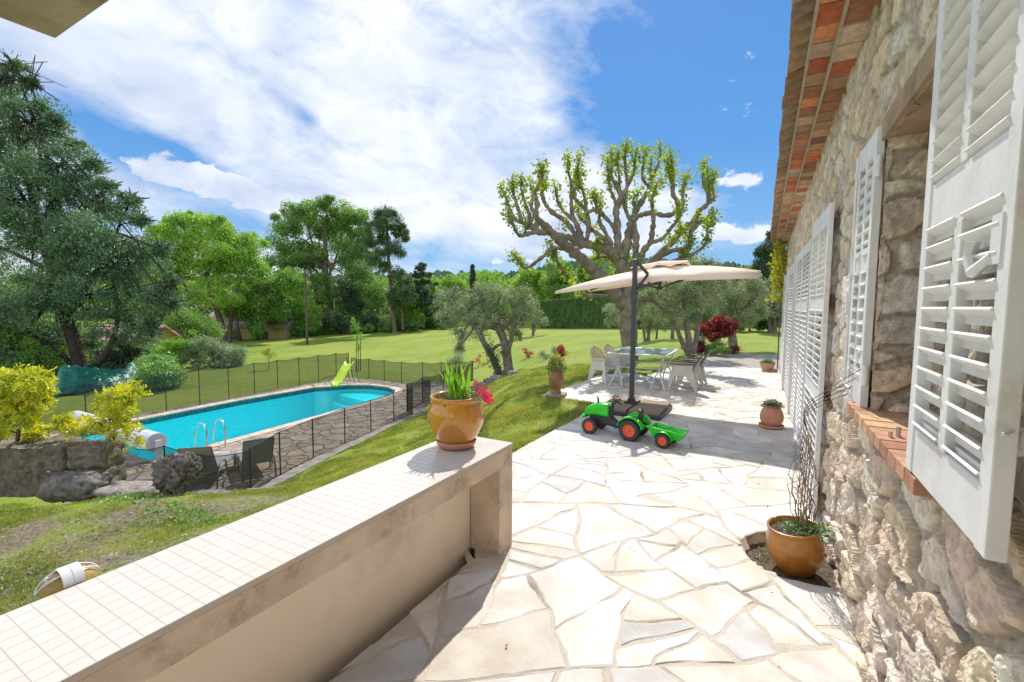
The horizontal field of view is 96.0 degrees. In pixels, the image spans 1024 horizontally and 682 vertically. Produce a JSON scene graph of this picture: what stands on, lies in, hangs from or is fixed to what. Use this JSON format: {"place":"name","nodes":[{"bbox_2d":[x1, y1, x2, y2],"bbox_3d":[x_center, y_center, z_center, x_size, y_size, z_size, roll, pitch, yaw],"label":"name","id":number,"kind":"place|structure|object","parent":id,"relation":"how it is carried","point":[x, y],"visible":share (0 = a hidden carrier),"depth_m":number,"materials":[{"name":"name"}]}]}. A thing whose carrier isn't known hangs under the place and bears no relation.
{"place":"outdoors","nodes":[
{"label":"outdoors","id":0,"kind":"place"},
{"bbox_2d":[0,488,297,614],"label":"foreground grass","id":1,"kind":"structure","parent":0,"point":[11,516],"depth_m":5.43,"materials":[{"name":"plant"}]},
{"bbox_2d":[12,378,426,503],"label":"pool deck paving","id":2,"kind":"structure","parent":0,"point":[233,447],"depth_m":17.29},
{"bbox_2d":[0,352,348,438],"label":"pool fence","id":3,"kind":"object","parent":2,"relation":"on","point":[180,390],"visible":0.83,"depth_m":18.55,"materials":[{"name":"black"}]},
{"bbox_2d":[125,444,249,491],"bbox_3d":[-7.199,2.714,9.900,3.658,0.980,0.209,1,5,14],"label":"pool fence","id":4,"kind":"object","parent":2,"relation":"on","point":[225,472],"visible":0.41,"depth_m":9.70,"materials":[{"name":"black"}]},
{"bbox_2d":[177,446,234,454],"bbox_3d":[-6.917,2.662,10.536,0.720,0.997,1.723,-1,5,-17],"label":"sun lounger","id":5,"kind":"object","parent":2,"relation":"on","point":[205,450],"visible":0.14,"depth_m":9.76,"materials":[{"name":"grey metal"}]},
{"bbox_2d":[194,418,225,446],"bbox_3d":[-8.432,3.028,12.865,0.761,1.686,0.522,3,5,29],"label":"pool ladder","id":6,"kind":"object","parent":2,"relation":"attached to","point":[203,424],"visible":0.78,"depth_m":12.84,"materials":[{"name":"silver metal"}]},
{"bbox_2d":[235,437,274,453],"bbox_3d":[-6.180,2.627,11.054,0.720,0.997,1.723,-3,5,-37],"label":"sun lounger","id":7,"kind":"object","parent":2,"relation":"on","point":[247,444],"visible":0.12,"depth_m":10.31,"materials":[{"name":"grey metal"}]},
{"bbox_2d":[248,386,411,487],"bbox_3d":[-4.704,2.442,13.266,0.382,1.040,7.615,1,5,13],"label":"pool fence","id":8,"kind":"object","parent":2,"relation":"on","point":[279,454],"visible":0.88,"depth_m":12.28,"materials":[{"name":"black"}]},
{"bbox_2d":[330,357,358,386],"bbox_3d":[-8.305,1.534,22.931,0.627,1.332,2.134,1,4,6],"label":"pool slide","id":9,"kind":"object","parent":2,"relation":"on","point":[343,371],"visible":1,"depth_m":22.76,"materials":[{"name":"green plastic"}]},
{"bbox_2d":[351,358,471,383],"bbox_3d":[-5.489,1.566,24.082,6.797,1.120,1.278,1,4,8],"label":"pool fence","id":10,"kind":"object","parent":2,"relation":"on","point":[396,372],"visible":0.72,"depth_m":23.80,"materials":[{"name":"black"}]},
{"bbox_2d":[406,377,430,413],"bbox_3d":[-3.597,2.081,17.927,0.543,1.060,2.083,1,4,9],"label":"pool fence","id":11,"kind":"object","parent":2,"relation":"on","point":[421,389],"visible":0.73,"depth_m":17.98,"materials":[{"name":"black"}]},
{"bbox_2d":[422,361,472,393],"bbox_3d":[-2.784,1.796,21.579,0.219,1.080,5.552,2,5,17],"label":"pool fence","id":12,"kind":"object","parent":2,"relation":"on","point":[438,383],"visible":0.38,"depth_m":20.40,"materials":[{"name":"black"}]},
{"bbox_2d":[3,256,784,296],"bbox_3d":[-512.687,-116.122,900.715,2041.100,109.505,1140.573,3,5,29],"label":"wooded hill","id":13,"kind":"structure","parent":0,"point":[574,264],"depth_m":772.28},
{"bbox_2d":[0,0,791,279],"label":"sky","id":14,"kind":"structure","parent":0,"point":[236,110],"materials":[{"name":"blue"}]},
{"bbox_2d":[229,388,593,498],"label":"bank grass","id":15,"kind":"structure","parent":0,"point":[517,440],"depth_m":8.16,"materials":[{"name":"plant"}]},
{"bbox_2d":[0,318,940,614],"bbox_3d":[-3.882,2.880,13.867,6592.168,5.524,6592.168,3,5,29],"label":"ground","id":16,"kind":"structure","parent":0,"point":[430,346],"depth_m":15.13,"materials":[{"name":"plant"}]},
{"bbox_2d":[0,328,68,377],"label":"undergrowth tree","id":17,"kind":"object","parent":16,"relation":"on","point":[25,343],"visible":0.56,"depth_m":24.44,"materials":[{"name":"green plant"}]},
{"bbox_2d":[0,284,102,341],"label":"undergrowth tree","id":18,"kind":"object","parent":16,"relation":"on","point":[47,318],"visible":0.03,"depth_m":42.57,"materials":[{"name":"green plant"}]},
{"bbox_2d":[0,437,127,497],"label":"stone planter","id":19,"kind":"object","parent":16,"relation":"on","point":[24,473],"visible":0.74,"depth_m":7.51,"materials":[{"name":"stone"}]},
{"bbox_2d":[0,363,59,442],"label":"golden locust","id":20,"kind":"object","parent":19,"relation":"in","point":[26,394],"visible":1,"depth_m":7.33,"materials":[{"name":"yellow plant"}]},
{"bbox_2d":[50,378,152,453],"bbox_3d":[-6.963,1.376,7.778,1.850,1.468,0.919,0,4,-1],"label":"golden locust","id":21,"kind":"object","parent":19,"relation":"on","point":[117,407],"visible":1,"depth_m":7.74,"materials":[{"name":"yellow plant"}]},
{"bbox_2d":[38,470,110,502],"bbox_3d":[-6.730,2.230,7.094,0.870,0.420,0.507,0,4,0],"label":"dark boulder","id":22,"kind":"object","parent":16,"relation":"on","point":[71,486],"visible":0.91,"depth_m":6.92,"materials":[{"name":"stone"}]},
{"bbox_2d":[0,338,166,377],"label":"bank undergrowth","id":23,"kind":"object","parent":16,"relation":"on","point":[88,359],"visible":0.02,"depth_m":25.94,"materials":[{"name":"green plant"}]},
{"bbox_2d":[55,362,141,387],"bbox_3d":[-20.325,1.714,22.754,1.378,1.329,5.737,1,4,6],"label":"ground sheet","id":24,"kind":"object","parent":16,"relation":"on","point":[67,375],"visible":0.59,"depth_m":22.33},
{"bbox_2d":[0,48,196,367],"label":"pine tree","id":25,"kind":"object","parent":16,"relation":"on","point":[61,292],"visible":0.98,"depth_m":24.96,"materials":[{"name":"green plant"}]},
{"bbox_2d":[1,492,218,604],"bbox_3d":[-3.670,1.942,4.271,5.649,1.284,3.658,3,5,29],"label":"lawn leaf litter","id":26,"kind":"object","parent":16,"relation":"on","point":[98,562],"visible":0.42,"depth_m":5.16,"materials":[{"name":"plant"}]},
{"bbox_2d":[80,343,150,369],"bbox_3d":[-22.454,1.058,26.308,3.278,2.234,3.626,-1,4,-12],"label":"undergrowth tree","id":27,"kind":"object","parent":16,"relation":"on","point":[115,359],"visible":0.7,"depth_m":26.26,"materials":[{"name":"green plant"}]},
{"bbox_2d":[91,481,160,499],"bbox_3d":[-5.931,2.368,7.196,1.210,0.289,0.611,0,4,1],"label":"ledge rock","id":28,"kind":"object","parent":16,"relation":"on","point":[115,488],"visible":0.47,"depth_m":7.04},
{"bbox_2d":[26,489,236,592],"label":"lawn weeds","id":29,"kind":"object","parent":16,"relation":"on","point":[126,497],"visible":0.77,"depth_m":5.97,"materials":[{"name":"green plant"}]},
{"bbox_2d":[89,324,182,351],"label":"garden shed","id":30,"kind":"structure","parent":16,"relation":"on","point":[168,333],"depth_m":38.10,"materials":[{"name":"beige"}]},
{"bbox_2d":[128,350,189,377],"bbox_3d":[-17.030,1.507,22.065,2.785,2.025,3.288,0,4,-11],"label":"round shrub","id":31,"kind":"object","parent":16,"relation":"on","point":[153,364],"visible":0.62,"depth_m":21.70,"materials":[{"name":"green plant"}]},
{"bbox_2d":[150,453,192,494],"bbox_3d":[-5.066,1.997,6.928,0.569,0.653,0.422,0,4,-5],"label":"porous boulder","id":32,"kind":"object","parent":16,"relation":"on","point":[167,477],"visible":0.83,"depth_m":6.78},
{"bbox_2d":[171,451,202,477],"bbox_3d":[-4.852,1.851,6.891,0.413,0.381,0.344,3,5,29],"label":"porous boulder","id":33,"kind":"object","parent":32,"relation":"on","point":[188,464],"visible":0.97,"depth_m":6.80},
{"bbox_2d":[152,336,197,365],"bbox_3d":[-22.631,0.717,31.038,3.853,2.194,2.018,3,5,29],"label":"lime shrub","id":34,"kind":"object","parent":16,"relation":"on","point":[174,347],"visible":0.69,"depth_m":30.71,"materials":[{"name":"green plant"}]},
{"bbox_2d":[155,306,227,347],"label":"laurel bush","id":35,"kind":"object","parent":16,"relation":"on","point":[192,325],"visible":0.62,"depth_m":41.24,"materials":[{"name":"green plant"}]},
{"bbox_2d":[126,209,273,342],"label":"oak tree","id":36,"kind":"object","parent":16,"relation":"on","point":[223,253],"visible":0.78,"depth_m":50.42,"materials":[{"name":"green plant"}]},
{"bbox_2d":[186,490,239,494],"bbox_3d":[-4.552,2.410,6.906,1.162,0.298,0.612,0,4,0],"label":"ledge rock","id":37,"kind":"object","parent":16,"relation":"on","point":[214,491],"visible":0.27,"depth_m":6.97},
{"bbox_2d":[176,334,252,368],"bbox_3d":[-20.178,0.747,30.888,4.852,2.480,3.594,3,5,29],"label":"silver shrub","id":38,"kind":"object","parent":16,"relation":"on","point":[227,354],"visible":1,"depth_m":30.49,"materials":[{"name":"green plant"}]},
{"bbox_2d":[55,383,402,448],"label":"swimming pool","id":39,"kind":"structure","parent":16,"relation":"in","point":[183,415],"depth_m":19.37,"materials":[{"name":"liquid"}]},
{"bbox_2d":[70,411,166,448],"bbox_3d":[-11.493,2.592,13.192,5.660,0.665,0.490,3,5,29],"label":"pool cover roller","id":40,"kind":"object","parent":39,"relation":"attached to","point":[154,439],"visible":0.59,"depth_m":11.99,"materials":[{"name":"white plastic"}]},
{"bbox_2d":[93,388,392,448],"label":"pool water","id":41,"kind":"structure","parent":39,"relation":"in","point":[275,403],"depth_m":17.41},
{"bbox_2d":[206,311,304,339],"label":"yellow house","id":42,"kind":"structure","parent":16,"relation":"on","point":[269,333],"depth_m":56.35,"materials":[{"name":"beige"}]},
{"bbox_2d":[0,437,512,681],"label":"parapet wall","id":43,"kind":"structure","parent":16,"relation":"on","point":[327,582],"depth_m":1.97,"materials":[{"name":"beige paint"}]},
{"bbox_2d":[34,561,100,598],"bbox_3d":[-1.558,0.851,1.623,0.116,0.123,0.177,3,5,29],"label":"bulkhead lamp","id":44,"kind":"object","parent":43,"relation":"attached to","point":[67,576],"visible":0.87,"depth_m":1.59,"materials":[{"name":"white glass"}]},
{"bbox_2d":[427,358,493,449],"bbox_3d":[-0.333,0.420,3.171,0.495,0.612,0.442,3,5,29],"label":"flower pot","id":45,"kind":"object","parent":43,"relation":"on","point":[455,415],"visible":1,"depth_m":3.05,"materials":[{"name":"ceramic"}]},
{"bbox_2d":[221,266,311,340],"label":"ivy oak tree","id":46,"kind":"object","parent":16,"relation":"on","point":[269,299],"visible":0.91,"depth_m":52.80,"materials":[{"name":"green plant"}]},
{"bbox_2d":[259,347,277,361],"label":"golden sapling","id":47,"kind":"object","parent":16,"relation":"on","point":[269,350],"visible":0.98,"depth_m":28.63,"materials":[{"name":"yellow plant"}]},
{"bbox_2d":[0,265,548,319],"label":"distant wood","id":48,"kind":"object","parent":16,"relation":"on","point":[482,276],"visible":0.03,"depth_m":96.54,"materials":[{"name":"green plant"}]},
{"bbox_2d":[263,271,322,332],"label":"light maple tree","id":49,"kind":"object","parent":16,"relation":"on","point":[313,307],"visible":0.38,"depth_m":57.41,"materials":[{"name":"green plant"}]},
{"bbox_2d":[301,272,308,343],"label":"utility pole","id":50,"kind":"object","parent":16,"relation":"on","point":[306,314],"visible":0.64,"depth_m":46.72,"materials":[{"name":"brown wood"}]},
{"bbox_2d":[260,194,389,317],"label":"tall oak tree","id":51,"kind":"object","parent":16,"relation":"on","point":[305,255],"visible":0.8,"depth_m":67.01,"materials":[{"name":"green plant"}]},
{"bbox_2d":[260,410,424,487],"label":"kerb","id":52,"kind":"structure","parent":16,"relation":"on","point":[298,470],"depth_m":12.03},
{"bbox_2d":[321,277,380,333],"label":"ivy thicket","id":53,"kind":"object","parent":16,"relation":"on","point":[347,290],"visible":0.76,"depth_m":61.84,"materials":[{"name":"green plant"}]},
{"bbox_2d":[350,317,362,358],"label":"staked sapling","id":54,"kind":"object","parent":16,"relation":"on","point":[360,336],"visible":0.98,"depth_m":28.11,"materials":[{"name":"green plant"}]},
{"bbox_2d":[354,322,375,332],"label":"border bush","id":55,"kind":"object","parent":16,"relation":"on","point":[371,328],"visible":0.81,"depth_m":62.08,"materials":[{"name":"green plant"}]},
{"bbox_2d":[288,302,446,337],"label":"lawn edge brush","id":56,"kind":"object","parent":16,"relation":"on","point":[298,331],"visible":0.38,"depth_m":61.48,"materials":[{"name":"green plant"}]},
{"bbox_2d":[376,318,391,332],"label":"border bush","id":57,"kind":"object","parent":16,"relation":"on","point":[384,325],"visible":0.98,"depth_m":62.65,"materials":[{"name":"green plant"}]},
{"bbox_2d":[361,204,410,332],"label":"stone pine","id":58,"kind":"object","parent":16,"relation":"on","point":[383,218],"visible":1,"depth_m":61.54,"materials":[{"name":"green plant"}]},
{"bbox_2d":[384,264,419,329],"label":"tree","id":59,"kind":"object","parent":16,"relation":"on","point":[402,291],"visible":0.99,"depth_m":61.90,"materials":[{"name":"green plant"}]},
{"bbox_2d":[388,280,431,330],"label":"lime green tree","id":60,"kind":"object","parent":16,"relation":"on","point":[414,315],"visible":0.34,"depth_m":65.27,"materials":[{"name":"green plant"}]},
{"bbox_2d":[398,320,421,331],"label":"border bush","id":61,"kind":"object","parent":16,"relation":"on","point":[410,325],"visible":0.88,"depth_m":64.17,"materials":[{"name":"green plant"}]},
{"bbox_2d":[408,262,439,327],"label":"cedar tree","id":62,"kind":"object","parent":16,"relation":"on","point":[423,298],"visible":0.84,"depth_m":65.81,"materials":[{"name":"green plant"}]},
{"bbox_2d":[424,313,445,328],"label":"border bush","id":63,"kind":"object","parent":16,"relation":"on","point":[428,322],"visible":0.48,"depth_m":69.36,"materials":[{"name":"green plant"}]},
{"bbox_2d":[132,278,762,325],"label":"distant pine wood","id":64,"kind":"object","parent":16,"relation":"on","point":[373,313],"visible":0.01,"depth_m":80.91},
{"bbox_2d":[435,274,468,316],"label":"garden tree","id":65,"kind":"object","parent":16,"relation":"on","point":[451,281],"visible":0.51,"depth_m":77.05,"materials":[{"name":"green plant"}]},
{"bbox_2d":[444,348,464,362],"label":"lavender bush","id":66,"kind":"object","parent":16,"relation":"on","point":[458,357],"visible":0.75,"depth_m":27.61,"materials":[{"name":"green plant"}]},
{"bbox_2d":[326,375,600,681],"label":"terrace edge","id":67,"kind":"object","parent":16,"relation":"on","point":[389,629],"visible":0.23,"depth_m":2.53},
{"bbox_2d":[468,264,477,323],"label":"needle cypress","id":68,"kind":"object","parent":16,"relation":"on","point":[472,275],"visible":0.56,"depth_m":61.81,"materials":[{"name":"green plant"}]},
{"bbox_2d":[439,306,526,325],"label":"edge shrubbery","id":69,"kind":"object","parent":16,"relation":"on","point":[509,313],"visible":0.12,"depth_m":75.83,"materials":[{"name":"green plant"}]},
{"bbox_2d":[433,281,537,374],"bbox_3d":[-1.342,-0.513,19.605,4.302,4.197,3.975,3,5,29],"label":"olive tree","id":70,"kind":"object","parent":16,"relation":"on","point":[489,317],"visible":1,"depth_m":19.43,"materials":[{"name":"green plant"}]},
{"bbox_2d":[477,279,510,313],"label":"garden tree","id":71,"kind":"object","parent":16,"relation":"on","point":[502,290],"visible":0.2,"depth_m":74.99,"materials":[{"name":"green plant"}]},
{"bbox_2d":[510,268,549,325],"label":"garden tree","id":72,"kind":"object","parent":16,"relation":"on","point":[535,277],"visible":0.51,"depth_m":69.26,"materials":[{"name":"green plant"}]},
{"bbox_2d":[521,297,549,335],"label":"olive tree","id":73,"kind":"object","parent":16,"relation":"on","point":[543,321],"visible":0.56,"depth_m":41.69,"materials":[{"name":"green plant"}]},
{"bbox_2d":[535,345,558,359],"bbox_3d":[1.881,0.642,24.830,1.341,1.017,0.714,-1,4,-12],"label":"lavender clump","id":74,"kind":"object","parent":16,"relation":"on","point":[544,355],"visible":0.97,"depth_m":24.77,"materials":[{"name":"green plant"}]},
{"bbox_2d":[539,260,577,299],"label":"garden tree","id":75,"kind":"object","parent":16,"relation":"on","point":[554,281],"visible":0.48,"depth_m":64.81,"materials":[{"name":"green plant"}]},
{"bbox_2d":[572,255,610,296],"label":"garden tree","id":76,"kind":"object","parent":16,"relation":"on","point":[579,270],"visible":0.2,"depth_m":59.27,"materials":[{"name":"green plant"}]},
{"bbox_2d":[494,137,722,360],"bbox_3d":[3.555,-3.223,14.792,7.871,8.054,4.201,-1,5,-15],"label":"plane tree","id":77,"kind":"object","parent":16,"relation":"on","point":[618,254],"visible":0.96,"depth_m":14.71,"materials":[{"name":"green plant"}]},
{"bbox_2d":[601,302,620,335],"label":"olive tree","id":78,"kind":"object","parent":16,"relation":"on","point":[607,321],"visible":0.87,"depth_m":26.12,"materials":[{"name":"green plant"}]},
{"bbox_2d":[534,286,722,328],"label":"clipped hedge","id":79,"kind":"object","parent":16,"relation":"on","point":[577,312],"visible":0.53,"depth_m":50.88,"materials":[{"name":"green plant"}]},
{"bbox_2d":[636,292,663,340],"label":"olive tree","id":80,"kind":"object","parent":16,"relation":"on","point":[648,327],"visible":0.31,"depth_m":26.80,"materials":[{"name":"green plant"}]},
{"bbox_2d":[654,302,693,338],"bbox_3d":[9.372,-1.329,27.041,2.413,2.496,1.997,0,4,-4],"label":"olive tree","id":81,"kind":"object","parent":16,"relation":"on","point":[671,327],"visible":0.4,"depth_m":26.73,"materials":[{"name":"green plant"}]},
{"bbox_2d":[637,253,731,356],"bbox_3d":[5.944,-1.287,16.342,3.577,3.691,1.854,1,4,7],"label":"olive tree","id":82,"kind":"object","parent":16,"relation":"on","point":[690,347],"visible":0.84,"depth_m":16.25,"materials":[{"name":"green plant"}]},
{"bbox_2d":[644,265,751,309],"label":"woodland tree","id":83,"kind":"object","parent":16,"relation":"on","point":[719,283],"visible":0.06,"depth_m":44.00,"materials":[{"name":"green plant"}]},
{"bbox_2d":[693,314,741,353],"bbox_3d":[7.623,-0.245,17.133,1.829,1.540,1.228,1,4,8],"label":"crimson shrub","id":84,"kind":"object","parent":16,"relation":"on","point":[719,327],"visible":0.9,"depth_m":16.97,"materials":[{"name":"red plant"}]},
{"bbox_2d":[711,277,769,347],"bbox_3d":[9.200,-1.202,18.593,2.238,3.266,1.773,-2,5,-32],"label":"olive tree","id":85,"kind":"object","parent":16,"relation":"on","point":[737,299],"visible":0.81,"depth_m":18.36,"materials":[{"name":"green plant"}]},
{"bbox_2d":[738,310,775,331],"bbox_3d":[16.794,-1.555,32.449,4.036,1.945,2.358,-2,5,-29],"label":"laurel hedge bush","id":86,"kind":"object","parent":16,"relation":"on","point":[742,329],"visible":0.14,"depth_m":32.12,"materials":[{"name":"green plant"}]},
{"bbox_2d":[746,231,786,331],"bbox_3d":[18.180,-4.262,32.430,3.845,7.343,2.887,-1,5,-18],"label":"dark cypress tree","id":87,"kind":"object","parent":16,"relation":"on","point":[763,252],"visible":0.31,"depth_m":31.87,"materials":[{"name":"green plant"}]},
{"bbox_2d":[753,277,782,333],"bbox_3d":[16.707,-2.283,29.641,2.444,3.775,2.661,3,5,29],"label":"grey shrub tree","id":88,"kind":"object","parent":16,"relation":"on","point":[772,311],"visible":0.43,"depth_m":29.59,"materials":[{"name":"green plant"}]},
{"bbox_2d":[745,542,836,587],"bbox_3d":[2.018,1.634,3.216,0.779,0.115,0.719,3,5,29],"label":"planting hole","id":89,"kind":"object","parent":16,"relation":"on","point":[823,575],"visible":0.07,"depth_m":3.19,"materials":[{"name":"soil"}]},
{"bbox_2d":[766,369,860,577],"bbox_3d":[1.814,0.856,2.837,0.404,1.522,1.024,3,5,29],"label":"vine pot","id":90,"kind":"object","parent":89,"relation":"on","point":[795,544],"visible":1,"depth_m":3.09,"materials":[{"name":"orange ceramic"}]},
{"bbox_2d":[770,0,1023,681],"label":"stone house","id":91,"kind":"structure","parent":16,"relation":"on","point":[898,217],"depth_m":1.76,"materials":[{"name":"stone"}]},
{"bbox_2d":[0,0,108,37],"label":"balcony slab","id":92,"kind":"structure","parent":91,"relation":"attached to","point":[54,18],"depth_m":1.32,"materials":[{"name":"concrete"}]},
{"bbox_2d":[764,240,787,368],"bbox_3d":[7.395,-0.991,12.769,0.734,3.556,1.760,3,5,29],"label":"climbing vine","id":93,"kind":"object","parent":91,"relation":"attached to","point":[778,270],"visible":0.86,"depth_m":12.54,"materials":[{"name":"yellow plant"}]},
{"bbox_2d":[350,359,646,448],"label":"bank grass","id":94,"kind":"structure","parent":0,"point":[419,422],"depth_m":13.75,"materials":[{"name":"plant"}]},
{"bbox_2d":[327,366,865,681],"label":"terrace paving","id":95,"kind":"structure","parent":0,"point":[571,588],"depth_m":2.95,"materials":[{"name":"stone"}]},
{"bbox_2d":[545,353,567,397],"bbox_3d":[0.837,0.635,8.778,0.431,0.851,0.442,3,5,29],"label":"olive jar","id":96,"kind":"object","parent":95,"relation":"on","point":[556,379],"visible":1,"depth_m":8.70,"materials":[{"name":"ceramic"}]},
{"bbox_2d":[587,345,621,384],"bbox_3d":[2.060,0.528,10.430,0.567,0.816,0.684,-3,5,-33],"label":"garden armchair","id":97,"kind":"object","parent":95,"relation":"on","point":[602,363],"visible":0.97,"depth_m":10.39,"materials":[{"name":"beige plastic"}]},
{"bbox_2d":[602,343,629,376],"bbox_3d":[2.516,0.478,11.129,0.567,0.816,0.684,-3,6,-39],"label":"garden armchair","id":98,"kind":"object","parent":95,"relation":"on","point":[609,348],"visible":0.39,"depth_m":11.21,"materials":[{"name":"beige plastic"}]},
{"bbox_2d":[581,395,651,441],"bbox_3d":[1.385,0.995,6.196,0.896,0.538,0.425,3,5,35],"label":"toy tractor","id":99,"kind":"object","parent":95,"relation":"on","point":[631,427],"visible":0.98,"depth_m":6.16,"materials":[{"name":"green plastic"}]},
{"bbox_2d":[607,347,678,390],"bbox_3d":[2.958,0.587,10.353,1.245,0.741,1.645,3,5,27],"label":"garden table","id":100,"kind":"object","parent":95,"relation":"on","point":[656,352],"visible":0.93,"depth_m":10.01,"materials":[{"name":"white metal"}]},
{"bbox_2d":[555,259,761,420],"bbox_3d":[2.514,-0.169,8.232,3.380,2.549,2.690,3,5,29],"label":"cantilever parasol","id":101,"kind":"object","parent":95,"relation":"on","point":[647,275],"visible":0.91,"depth_m":7.60,"materials":[{"name":"fabric"}]},
{"bbox_2d":[643,422,688,448],"bbox_3d":[1.889,1.179,5.767,0.558,0.242,0.360,4,6,38],"label":"toy trailer","id":102,"kind":"object","parent":95,"relation":"on","point":[664,435],"visible":1,"depth_m":5.64,"materials":[{"name":"green plastic"}]},
{"bbox_2d":[668,352,704,392],"bbox_3d":[3.628,0.605,9.558,0.684,0.816,0.567,3,5,26],"label":"chair","id":103,"kind":"object","parent":95,"relation":"on","point":[687,369],"visible":1,"depth_m":9.39,"materials":[{"name":"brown plastic"}]},
{"bbox_2d":[676,349,711,386],"bbox_3d":[4.059,0.557,10.226,0.684,0.816,0.567,3,5,30],"label":"chair","id":104,"kind":"object","parent":95,"relation":"on","point":[700,373],"visible":0.72,"depth_m":10.05,"materials":[{"name":"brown plastic"}]},
{"bbox_2d":[760,358,778,371],"bbox_3d":[6.945,0.635,12.461,0.480,0.354,0.413,3,5,29],"label":"terracotta bowl","id":105,"kind":"object","parent":95,"relation":"on","point":[766,365],"visible":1,"depth_m":12.37,"materials":[{"name":"ceramic"}]},
{"bbox_2d":[758,399,784,429],"bbox_3d":[3.720,1.030,6.605,0.330,0.420,0.330,3,5,29],"label":"terracotta pot","id":106,"kind":"object","parent":95,"relation":"on","point":[771,415],"visible":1,"depth_m":6.51,"materials":[{"name":"ceramic"}]},
{"bbox_2d":[694,353,779,368],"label":"gravel yard","id":107,"kind":"structure","parent":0,"point":[747,360],"depth_m":15.18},
{"bbox_2d":[704,339,732,355],"bbox_3d":[7.376,0.232,16.421,0.769,0.599,1.034,-2,5,-33],"label":"shrub","id":108,"kind":"object","parent":107,"relation":"on","point":[717,347],"visible":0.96,"depth_m":16.37,"materials":[{"name":"green plant"}]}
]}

